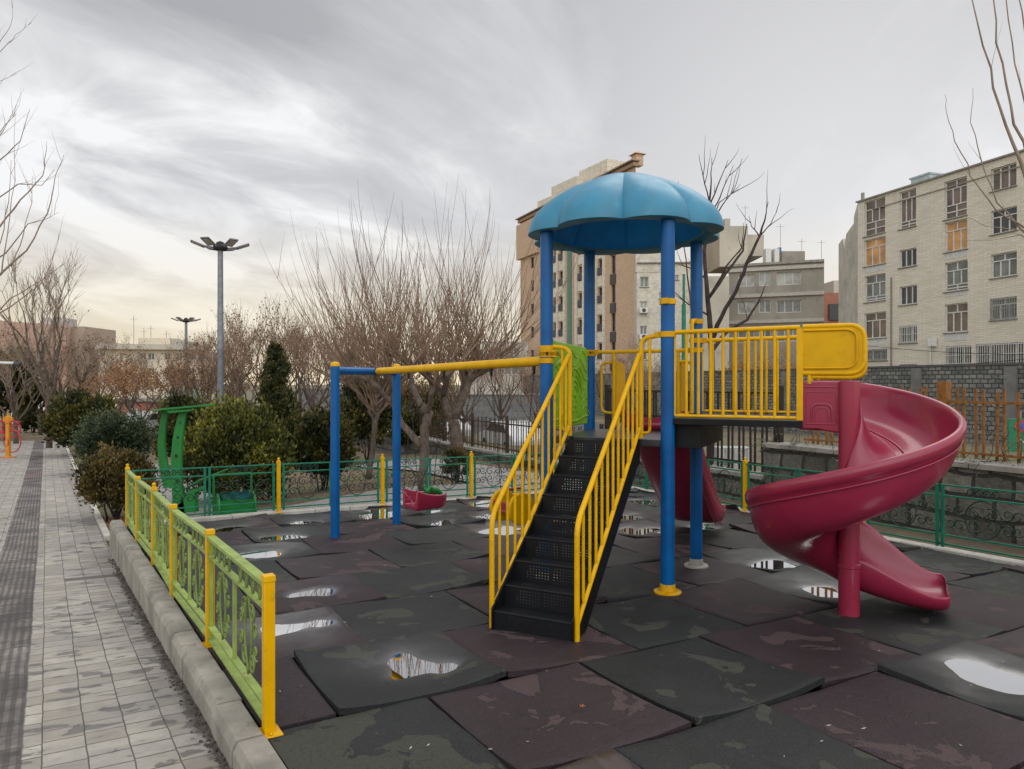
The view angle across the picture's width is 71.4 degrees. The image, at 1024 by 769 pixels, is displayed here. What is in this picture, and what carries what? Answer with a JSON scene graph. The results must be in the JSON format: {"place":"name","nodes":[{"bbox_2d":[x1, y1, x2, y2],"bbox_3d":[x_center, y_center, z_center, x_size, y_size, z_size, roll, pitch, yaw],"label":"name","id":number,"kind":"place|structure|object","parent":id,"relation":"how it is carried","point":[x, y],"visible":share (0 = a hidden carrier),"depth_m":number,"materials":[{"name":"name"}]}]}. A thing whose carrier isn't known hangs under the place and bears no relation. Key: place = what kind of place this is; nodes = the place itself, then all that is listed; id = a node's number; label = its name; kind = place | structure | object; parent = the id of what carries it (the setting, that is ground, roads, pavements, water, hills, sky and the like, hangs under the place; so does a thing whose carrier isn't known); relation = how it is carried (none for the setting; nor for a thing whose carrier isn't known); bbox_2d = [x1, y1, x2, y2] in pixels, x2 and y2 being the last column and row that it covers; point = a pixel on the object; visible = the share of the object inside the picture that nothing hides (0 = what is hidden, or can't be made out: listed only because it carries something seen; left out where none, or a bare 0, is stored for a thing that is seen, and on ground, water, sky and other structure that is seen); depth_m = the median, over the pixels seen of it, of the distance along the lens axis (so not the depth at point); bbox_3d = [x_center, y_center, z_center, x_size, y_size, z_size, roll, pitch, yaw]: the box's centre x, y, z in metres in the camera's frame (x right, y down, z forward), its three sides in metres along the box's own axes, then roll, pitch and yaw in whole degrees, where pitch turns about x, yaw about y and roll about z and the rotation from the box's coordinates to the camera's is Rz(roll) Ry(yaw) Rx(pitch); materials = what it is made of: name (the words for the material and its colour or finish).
{"place":"outdoors","nodes":[
{"label":"outdoors","id":0,"kind":"place"},
{"bbox_2d":[0,440,232,768],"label":"path","id":1,"kind":"structure","parent":0,"point":[85,683],"depth_m":4.93,"materials":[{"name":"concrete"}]},
{"bbox_2d":[107,558,227,768],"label":"curb","id":2,"kind":"structure","parent":1,"relation":"on","point":[173,670],"depth_m":4.51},
{"bbox_2d":[122,483,527,527],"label":"garden pavement","id":3,"kind":"structure","parent":0,"point":[374,497],"depth_m":12.93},
{"bbox_2d":[152,404,228,512],"bbox_3d":[-5.086,1.192,11.400,1.060,1.817,2.042,0,0,-31],"label":"shelter bench","id":4,"kind":"object","parent":3,"relation":"on","point":[177,446],"visible":0.84,"depth_m":10.76,"materials":[{"name":"green paint"}]},
{"bbox_2d":[212,472,256,515],"bbox_3d":[-4.271,1.765,11.008,0.590,0.757,0.425,0,0,-32],"label":"bench","id":5,"kind":"object","parent":3,"relation":"on","point":[241,495],"visible":0.52,"depth_m":10.94,"materials":[{"name":"green paint"}]},
{"bbox_2d":[259,175,533,490],"bbox_3d":[-2.400,-0.913,13.170,5.138,5.800,3.933,0,0,26],"label":"pollarded tree","id":6,"kind":"object","parent":3,"relation":"on","point":[422,443],"visible":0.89,"depth_m":13.07,"materials":[{"name":"brown plant"}]},
{"bbox_2d":[356,458,609,491],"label":"garden path","id":7,"kind":"structure","parent":0,"point":[492,474],"depth_m":16.26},
{"bbox_2d":[0,385,1023,560],"bbox_3d":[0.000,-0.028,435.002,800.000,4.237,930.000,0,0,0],"label":"ground","id":8,"kind":"structure","parent":0,"point":[27,435],"depth_m":18.29,"materials":[{"name":"soil"}]},
{"bbox_2d":[0,312,57,443],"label":"bare tree","id":9,"kind":"object","parent":8,"relation":"on","point":[15,408],"visible":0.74,"depth_m":33.79,"materials":[{"name":"brown plant"}]},
{"bbox_2d":[0,345,58,439],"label":"bush","id":10,"kind":"object","parent":8,"relation":"on","point":[4,402],"visible":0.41,"depth_m":37.71,"materials":[{"name":"brown plant"}]},
{"bbox_2d":[0,0,67,312],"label":"bare tree","id":11,"kind":"object","parent":8,"relation":"on","point":[3,255],"visible":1,"depth_m":12.49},
{"bbox_2d":[0,242,86,447],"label":"bare tree","id":12,"kind":"object","parent":8,"relation":"on","point":[47,393],"visible":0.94,"depth_m":30.55,"materials":[{"name":"brown plant"}]},
{"bbox_2d":[0,318,115,407],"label":"apartment building","id":13,"kind":"structure","parent":8,"relation":"on","point":[81,330],"depth_m":99.26,"materials":[{"name":"paint"}]},
{"bbox_2d":[0,302,116,396],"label":"bare tree","id":14,"kind":"object","parent":8,"relation":"on","point":[89,348],"visible":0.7,"depth_m":36.04,"materials":[{"name":"brown plant"}]},
{"bbox_2d":[32,380,119,453],"bbox_3d":[-16.292,1.280,26.948,2.777,2.952,2.739,0,0,31],"label":"bush","id":15,"kind":"object","parent":8,"relation":"on","point":[62,415],"visible":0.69,"depth_m":26.30,"materials":[{"name":"green plant"}]},
{"bbox_2d":[43,347,159,410],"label":"leafy brown tree","id":16,"kind":"object","parent":8,"relation":"on","point":[104,378],"visible":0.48,"depth_m":36.41,"materials":[{"name":"orange plant"}]},
{"bbox_2d":[57,402,157,466],"bbox_3d":[-11.421,1.547,20.393,2.490,2.120,2.671,0,0,39],"label":"bush","id":17,"kind":"object","parent":8,"relation":"on","point":[107,428],"visible":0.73,"depth_m":20.10,"materials":[{"name":"green plant"}]},
{"bbox_2d":[70,440,160,520],"bbox_3d":[-6.747,1.668,12.180,1.446,1.414,1.317,0,0,0],"label":"bush","id":18,"kind":"object","parent":8,"relation":"on","point":[101,479],"visible":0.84,"depth_m":11.91,"materials":[{"name":"green plant"}]},
{"bbox_2d":[76,341,199,423],"bbox_3d":[-17.202,0.446,32.735,4.711,4.850,5.338,0,0,0],"label":"leafy brown tree","id":19,"kind":"object","parent":8,"relation":"on","point":[119,377],"visible":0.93,"depth_m":32.74,"materials":[{"name":"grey plant"}]},
{"bbox_2d":[95,316,215,406],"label":"apartment building","id":20,"kind":"structure","parent":8,"relation":"on","point":[157,346],"depth_m":95.89,"materials":[{"name":"beige concrete"}]},
{"bbox_2d":[148,389,209,474],"bbox_3d":[-8.425,1.321,18.461,1.821,2.452,1.683,0,0,0],"label":"bush","id":21,"kind":"object","parent":8,"relation":"on","point":[170,401],"visible":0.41,"depth_m":18.17,"materials":[{"name":"green plant"}]},
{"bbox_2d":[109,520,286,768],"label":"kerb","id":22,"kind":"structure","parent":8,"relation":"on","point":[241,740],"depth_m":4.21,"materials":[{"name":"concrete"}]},
{"bbox_2d":[125,464,282,738],"bbox_3d":[-3.039,1.346,6.230,0.128,0.938,7.074,0,0,-33],"label":"side fence","id":23,"kind":"object","parent":22,"relation":"on","point":[152,521],"visible":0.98,"depth_m":4.49,"materials":[{"name":"metal"}]},
{"bbox_2d":[156,311,264,403],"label":"bare tree","id":24,"kind":"object","parent":8,"relation":"on","point":[199,355],"visible":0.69,"depth_m":33.34,"materials":[{"name":"brown plant"}]},
{"bbox_2d":[190,237,248,407],"bbox_3d":[-11.445,-1.459,27.996,2.117,8.355,2.161,0,0,0],"label":"street lamp","id":25,"kind":"object","parent":8,"relation":"on","point":[220,247],"visible":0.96,"depth_m":27.89,"materials":[{"name":"metal"}]},
{"bbox_2d":[158,389,305,500],"bbox_3d":[-5.500,1.361,14.224,2.271,2.590,2.318,0,0,34],"label":"bush","id":26,"kind":"object","parent":8,"relation":"on","point":[230,433],"visible":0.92,"depth_m":13.66,"materials":[{"name":"green plant"}]},
{"bbox_2d":[200,301,308,403],"bbox_3d":[-11.097,-0.445,30.098,4.344,6.515,4.737,0,0,2],"label":"bare tree","id":27,"kind":"object","parent":8,"relation":"on","point":[238,388],"visible":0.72,"depth_m":29.88,"materials":[{"name":"brown plant"}]},
{"bbox_2d":[228,293,306,402],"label":"bare tree","id":28,"kind":"object","parent":8,"relation":"on","point":[259,342],"visible":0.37,"depth_m":39.71,"materials":[{"name":"brown plant"}]},
{"bbox_2d":[245,340,310,468],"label":"cypress","id":29,"kind":"object","parent":8,"relation":"on","point":[275,392],"visible":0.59,"depth_m":21.77,"materials":[{"name":"green plant"}]},
{"bbox_2d":[228,296,348,412],"bbox_3d":[-9.410,-0.588,30.936,4.974,6.841,4.562,0,0,23],"label":"bare tree","id":30,"kind":"object","parent":8,"relation":"on","point":[299,394],"visible":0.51,"depth_m":30.56,"materials":[{"name":"brown plant"}]},
{"bbox_2d":[287,403,363,491],"bbox_3d":[-4.103,1.378,15.564,1.740,2.018,1.575,0,0,0],"label":"bush","id":31,"kind":"object","parent":8,"relation":"on","point":[311,438],"visible":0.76,"depth_m":15.20,"materials":[{"name":"green plant"}]},
{"bbox_2d":[280,307,396,415],"bbox_3d":[-7.052,-0.302,29.083,4.500,6.190,4.127,0,0,9],"label":"bare tree","id":32,"kind":"object","parent":8,"relation":"on","point":[328,380],"visible":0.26,"depth_m":28.55,"materials":[{"name":"brown plant"}]},
{"bbox_2d":[340,366,406,462],"bbox_3d":[-4.791,0.988,24.037,2.470,3.393,2.315,0,0,-11],"label":"bush","id":33,"kind":"object","parent":8,"relation":"on","point":[356,408],"visible":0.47,"depth_m":23.55,"materials":[{"name":"green plant"}]},
{"bbox_2d":[271,205,483,478],"bbox_3d":[-3.014,-0.965,15.248,4.852,6.017,3.014,0,0,0],"label":"pollarded tree","id":34,"kind":"object","parent":8,"relation":"on","point":[377,401],"visible":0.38,"depth_m":15.34,"materials":[{"name":"brown plant"}]},
{"bbox_2d":[297,179,580,449],"bbox_3d":[-1.509,-1.382,15.784,6.378,6.110,4.368,0,0,0],"label":"pollarded tree","id":35,"kind":"object","parent":8,"relation":"on","point":[453,414],"visible":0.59,"depth_m":15.57,"materials":[{"name":"brown plant"}]},
{"bbox_2d":[410,394,539,424],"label":"boundary wall","id":36,"kind":"structure","parent":8,"relation":"on","point":[482,408],"depth_m":50.01,"materials":[{"name":"stone"}]},
{"bbox_2d":[127,486,1023,566],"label":"edging stones","id":37,"kind":"object","parent":8,"relation":"on","point":[992,558],"visible":0.2,"depth_m":9.68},
{"bbox_2d":[130,450,620,520],"bbox_3d":[-1.369,1.494,11.364,8.353,0.906,0.238,0,0,-32],"label":"back fence","id":38,"kind":"object","parent":37,"relation":"on","point":[278,464],"visible":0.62,"depth_m":10.55,"materials":[{"name":"metal"}]},
{"bbox_2d":[626,457,1023,558],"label":"fence","id":39,"kind":"object","parent":37,"relation":"on","point":[745,475],"visible":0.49,"depth_m":7.60,"materials":[{"name":"metal"}]},
{"bbox_2d":[515,151,645,375],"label":"brick building","id":40,"kind":"structure","parent":8,"relation":"on","point":[614,300],"depth_m":86.30,"materials":[{"name":"brown brick"}]},
{"bbox_2d":[634,253,703,371],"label":"apartment building","id":41,"kind":"structure","parent":8,"relation":"on","point":[647,293],"depth_m":73.08,"materials":[{"name":"grey concrete"}]},
{"bbox_2d":[353,430,1023,544],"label":"garden wall","id":42,"kind":"structure","parent":8,"relation":"on","point":[992,474],"depth_m":9.19,"materials":[{"name":"stone"}]},
{"bbox_2d":[402,382,1023,471],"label":"railing","id":43,"kind":"object","parent":42,"relation":"on","point":[944,392],"visible":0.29,"depth_m":12.39,"materials":[{"name":"metal"}]},
{"bbox_2d":[675,147,791,464],"bbox_3d":[4.057,-1.521,13.416,2.380,6.264,0.872,0,0,0],"label":"bare tree","id":44,"kind":"object","parent":8,"relation":"on","point":[708,296],"visible":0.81,"depth_m":13.47,"materials":[{"name":"brown plant"}]},
{"bbox_2d":[703,219,825,370],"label":"apartment building","id":45,"kind":"structure","parent":8,"relation":"on","point":[793,291],"depth_m":74.15,"materials":[{"name":"grey concrete"}]},
{"bbox_2d":[523,362,1023,444],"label":"stone wall","id":46,"kind":"structure","parent":8,"relation":"on","point":[991,379],"depth_m":33.16,"materials":[{"name":"stone"}]},
{"bbox_2d":[839,149,1023,365],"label":"apartment building","id":47,"kind":"structure","parent":8,"relation":"on","point":[919,269],"depth_m":50.13,"materials":[{"name":"beige brick"}]},
{"bbox_2d":[862,197,885,237],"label":"window","id":48,"kind":"structure","parent":47,"relation":"in","point":[875,218],"depth_m":55.74,"materials":[{"name":"brown glass"}]},
{"bbox_2d":[862,236,885,273],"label":"window","id":49,"kind":"structure","parent":47,"relation":"in","point":[875,250],"depth_m":55.74,"materials":[{"name":"orange glass"}]},
{"bbox_2d":[942,176,967,220],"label":"window","id":50,"kind":"structure","parent":47,"relation":"in","point":[956,196],"depth_m":49.10,"materials":[{"name":"brown glass"}]},
{"bbox_2d":[943,219,967,259],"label":"window","id":51,"kind":"structure","parent":47,"relation":"in","point":[956,231],"depth_m":49.08,"materials":[{"name":"orange glass"}]},
{"bbox_2d":[942,260,968,296],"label":"window","id":52,"kind":"structure","parent":47,"relation":"in","point":[956,272],"depth_m":49.07,"materials":[{"name":"grey glass"}]},
{"bbox_2d":[942,302,968,340],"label":"window","id":53,"kind":"structure","parent":47,"relation":"in","point":[956,314],"depth_m":49.08,"materials":[{"name":"brown glass"}]},
{"bbox_2d":[975,342,1023,362],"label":"window","id":54,"kind":"structure","parent":47,"relation":"in","point":[994,352],"depth_m":46.08,"materials":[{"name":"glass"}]},
{"bbox_2d":[945,0,1023,240],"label":"bare tree","id":55,"kind":"object","parent":8,"relation":"on","point":[1021,164],"visible":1,"depth_m":7.39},
{"bbox_2d":[0,0,1023,384],"label":"sky","id":56,"kind":"structure","parent":0,"point":[177,122],"materials":[{"name":"grey"}]},
{"bbox_2d":[160,527,911,727],"bbox_3d":[1.363,1.927,4.691,8.168,0.782,15.796,0,0,-23],"label":"playground base","id":57,"kind":"object","parent":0,"point":[692,725],"depth_m":4.14,"materials":[{"name":"concrete"}]},
{"bbox_2d":[177,560,296,594],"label":"rubber mat","id":58,"kind":"object","parent":57,"relation":"on","point":[276,569],"visible":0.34,"depth_m":6.47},
{"bbox_2d":[197,513,280,533],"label":"rubber mat","id":59,"kind":"object","parent":57,"relation":"on","point":[264,520],"visible":0.57,"depth_m":9.22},
{"bbox_2d":[217,538,322,564],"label":"rubber mat","id":60,"kind":"object","parent":57,"relation":"on","point":[293,548],"visible":0.63,"depth_m":7.56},
{"bbox_2d":[221,656,335,730],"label":"rubber mat","id":61,"kind":"object","parent":57,"relation":"on","point":[300,700],"visible":0.46,"depth_m":3.70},
{"bbox_2d":[193,606,367,668],"bbox_3d":[-1.560,1.677,4.744,0.943,0.090,0.944,0,0,-29],"label":"rubber mat","id":62,"kind":"object","parent":57,"relation":"on","point":[339,631],"visible":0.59,"depth_m":4.73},
{"bbox_2d":[242,522,340,542],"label":"rubber mat","id":63,"kind":"object","parent":57,"relation":"on","point":[313,529],"visible":0.7,"depth_m":8.61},
{"bbox_2d":[267,511,355,526],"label":"rubber mat","id":64,"kind":"object","parent":57,"relation":"on","point":[281,520],"visible":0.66,"depth_m":9.65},
{"bbox_2d":[241,573,386,615],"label":"rubber mat","id":65,"kind":"object","parent":57,"relation":"on","point":[348,588],"visible":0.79,"depth_m":5.79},
{"bbox_2d":[276,550,401,579],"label":"rubber mat","id":66,"kind":"object","parent":57,"relation":"on","point":[301,568],"visible":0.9,"depth_m":6.83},
{"bbox_2d":[301,529,409,554],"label":"rubber mat","id":67,"kind":"object","parent":57,"relation":"on","point":[361,541],"visible":0.9,"depth_m":7.94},
{"bbox_2d":[323,519,416,534],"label":"rubber mat","id":68,"kind":"object","parent":57,"relation":"on","point":[362,526],"visible":0.73,"depth_m":9.00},
{"bbox_2d":[330,356,539,537],"bbox_3d":[-1.044,0.785,7.527,1.089,2.095,3.436,0,0,-31],"label":"swing set","id":69,"kind":"object","parent":68,"relation":"on","point":[395,371],"visible":0.91,"depth_m":8.19,"materials":[{"name":"blue paint"}]},
{"bbox_2d":[403,371,446,510],"bbox_3d":[-0.963,0.606,7.904,0.500,1.518,0.625,0,0,0],"label":"swing","id":70,"kind":"object","parent":69,"relation":"hanging from","point":[428,498],"visible":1,"depth_m":7.82,"materials":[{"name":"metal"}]},
{"bbox_2d":[489,366,535,524],"bbox_3d":[-0.003,0.559,6.678,0.300,1.468,0.679,0,0,-38],"label":"swing","id":71,"kind":"object","parent":69,"relation":"hanging from","point":[494,497],"visible":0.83,"depth_m":6.58,"materials":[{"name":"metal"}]},
{"bbox_2d":[268,697,508,768],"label":"rubber mat","id":72,"kind":"object","parent":57,"relation":"on","point":[387,737],"visible":0.91,"depth_m":3.22,"materials":[{"name":"rubber"}]},
{"bbox_2d":[294,627,505,714],"bbox_3d":[-0.676,1.648,4.143,0.944,0.124,0.944,0,0,-30],"label":"rubber mat","id":73,"kind":"object","parent":57,"relation":"on","point":[350,679],"visible":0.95,"depth_m":4.05,"materials":[{"name":"rubber"}]},
{"bbox_2d":[387,654,457,679],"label":"puddle","id":74,"kind":"object","parent":73,"relation":"on","point":[402,666],"visible":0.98,"depth_m":4.20,"materials":[{"name":"grey liquid"}]},
{"bbox_2d":[330,591,488,642],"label":"rubber mat","id":75,"kind":"object","parent":57,"relation":"on","point":[378,620],"visible":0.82,"depth_m":5.17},
{"bbox_2d":[351,561,488,598],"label":"rubber mat","id":76,"kind":"object","parent":57,"relation":"on","point":[418,579],"visible":0.88,"depth_m":6.22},
{"bbox_2d":[369,541,488,567],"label":"rubber mat","id":77,"kind":"object","parent":57,"relation":"on","point":[409,556],"visible":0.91,"depth_m":7.31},
{"bbox_2d":[384,525,488,545],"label":"rubber mat","id":78,"kind":"object","parent":57,"relation":"on","point":[419,536],"visible":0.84,"depth_m":8.38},
{"bbox_2d":[391,511,485,527],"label":"rubber mat","id":79,"kind":"object","parent":57,"relation":"on","point":[453,517],"visible":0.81,"depth_m":9.51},
{"bbox_2d":[448,552,572,583],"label":"rubber mat","id":80,"kind":"object","parent":57,"relation":"on","point":[478,566],"visible":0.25,"depth_m":6.78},
{"bbox_2d":[445,582,606,617],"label":"rubber mat","id":81,"kind":"object","parent":57,"relation":"on","point":[476,598],"visible":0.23,"depth_m":5.67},
{"bbox_2d":[443,613,638,677],"bbox_3d":[0.152,1.657,4.632,0.944,0.112,0.944,0,0,-30],"label":"rubber mat","id":82,"kind":"object","parent":57,"relation":"on","point":[515,654],"visible":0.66,"depth_m":4.48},
{"bbox_2d":[429,663,690,768],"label":"rubber mat","id":83,"kind":"object","parent":57,"relation":"on","point":[549,719],"visible":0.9,"depth_m":3.48,"materials":[{"name":"rubber"}]},
{"bbox_2d":[554,748,640,768],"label":"rubber mat","id":84,"kind":"object","parent":57,"relation":"on","point":[612,758],"visible":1,"depth_m":3.01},
{"bbox_2d":[557,565,697,602],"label":"rubber mat","id":85,"kind":"object","parent":57,"relation":"on","point":[623,583],"visible":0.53,"depth_m":6.08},
{"bbox_2d":[563,595,746,650],"bbox_3d":[0.982,1.694,5.116,0.944,0.085,0.944,0,0,-29],"label":"rubber mat","id":86,"kind":"object","parent":57,"relation":"on","point":[646,623],"visible":0.84,"depth_m":5.01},
{"bbox_2d":[613,537,728,558],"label":"rubber mat","id":87,"kind":"object","parent":57,"relation":"on","point":[649,546],"visible":0.55,"depth_m":7.68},
{"bbox_2d":[489,172,867,641],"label":"play tower","id":88,"kind":"structure","parent":57,"relation":"on","point":[625,212],"depth_m":5.75,"materials":[{"name":"metal"}]},
{"bbox_2d":[621,410,726,524],"bbox_3d":[1.855,0.977,7.940,0.683,1.460,2.244,0,0,27],"label":"wave slide","id":89,"kind":"object","parent":88,"relation":"attached to","point":[713,510],"visible":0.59,"depth_m":7.79,"materials":[{"name":"red plastic"}]},
{"bbox_2d":[630,555,771,585],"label":"rubber mat","id":90,"kind":"object","parent":57,"relation":"on","point":[716,571],"visible":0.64,"depth_m":6.55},
{"bbox_2d":[581,637,824,724],"bbox_3d":[1.049,1.638,4.035,0.944,0.116,0.944,0,0,-30],"label":"rubber mat","id":91,"kind":"object","parent":57,"relation":"on","point":[697,681],"visible":0.94,"depth_m":3.95,"materials":[{"name":"rubber"}]},
{"bbox_2d":[675,528,764,549],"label":"rubber mat","id":92,"kind":"object","parent":57,"relation":"on","point":[727,538],"visible":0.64,"depth_m":8.19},
{"bbox_2d":[655,578,832,626],"bbox_3d":[1.797,1.699,5.596,0.944,0.080,0.944,0,0,-30],"label":"rubber mat","id":93,"kind":"object","parent":57,"relation":"on","point":[742,602],"visible":0.9,"depth_m":5.52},
{"bbox_2d":[702,544,801,572],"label":"rubber mat","id":94,"kind":"object","parent":57,"relation":"on","point":[748,556],"visible":0.5,"depth_m":7.20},
{"bbox_2d":[616,704,899,768],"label":"rubber mat","id":95,"kind":"object","parent":57,"relation":"on","point":[762,736],"visible":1,"depth_m":3.16,"materials":[{"name":"rubber"}]},
{"bbox_2d":[739,565,877,607],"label":"rubber mat","id":96,"kind":"object","parent":57,"relation":"on","point":[794,581],"visible":0.51,"depth_m":6.14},
{"bbox_2d":[698,616,918,688],"bbox_3d":[1.873,1.668,4.525,0.944,0.096,0.944,0,0,-29],"label":"rubber mat","id":97,"kind":"object","parent":57,"relation":"on","point":[832,656],"visible":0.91,"depth_m":4.47,"materials":[{"name":"rubber"}]},
{"bbox_2d":[769,671,1023,768],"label":"rubber mat","id":98,"kind":"object","parent":57,"relation":"on","point":[907,725],"visible":0.95,"depth_m":3.41,"materials":[{"name":"rubber"}]},
{"bbox_2d":[797,597,1005,654],"bbox_3d":[2.694,1.686,4.990,0.944,0.079,0.944,0,0,-30],"label":"rubber mat","id":99,"kind":"object","parent":57,"relation":"on","point":[916,631],"visible":0.8,"depth_m":4.91,"materials":[{"name":"rubber"}]},
{"bbox_2d":[745,380,966,616],"bbox_3d":[2.565,0.836,5.297,1.727,1.743,1.450,0,0,-41],"label":"spiral slide","id":100,"kind":"object","parent":99,"relation":"on","point":[897,448],"visible":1,"depth_m":5.14,"materials":[{"name":"red plastic"}]},
{"bbox_2d":[877,639,1023,720],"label":"rubber mat","id":101,"kind":"object","parent":57,"relation":"on","point":[932,671],"visible":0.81,"depth_m":4.05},
{"bbox_2d":[944,659,1023,694],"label":"puddle","id":102,"kind":"object","parent":101,"relation":"on","point":[984,675],"visible":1,"depth_m":4.05,"materials":[{"name":"grey liquid"}]},
{"bbox_2d":[878,584,1023,632],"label":"rubber mat","id":103,"kind":"object","parent":57,"relation":"on","point":[1004,612],"visible":0.65,"depth_m":5.34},
{"bbox_2d":[902,547,1010,577],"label":"rubber mat","id":104,"kind":"object","parent":57,"relation":"on","point":[939,560],"visible":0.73,"depth_m":6.91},
{"bbox_2d":[946,570,1023,598],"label":"rubber mat","id":105,"kind":"object","parent":57,"relation":"on","point":[1007,583],"visible":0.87,"depth_m":6.11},
{"bbox_2d":[975,627,1023,657],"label":"rubber mat","id":106,"kind":"object","parent":57,"relation":"on","point":[1011,642],"visible":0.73,"depth_m":4.59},
{"bbox_2d":[470,423,626,433],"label":"street","id":107,"kind":"structure","parent":0,"point":[557,431],"depth_m":47.16,"materials":[{"name":"asphalt"}]},
{"bbox_2d":[477,331,537,420],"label":"bare tree","id":108,"kind":"object","parent":107,"relation":"on","point":[499,408],"visible":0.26,"depth_m":35.76,"materials":[{"name":"brown plant"}]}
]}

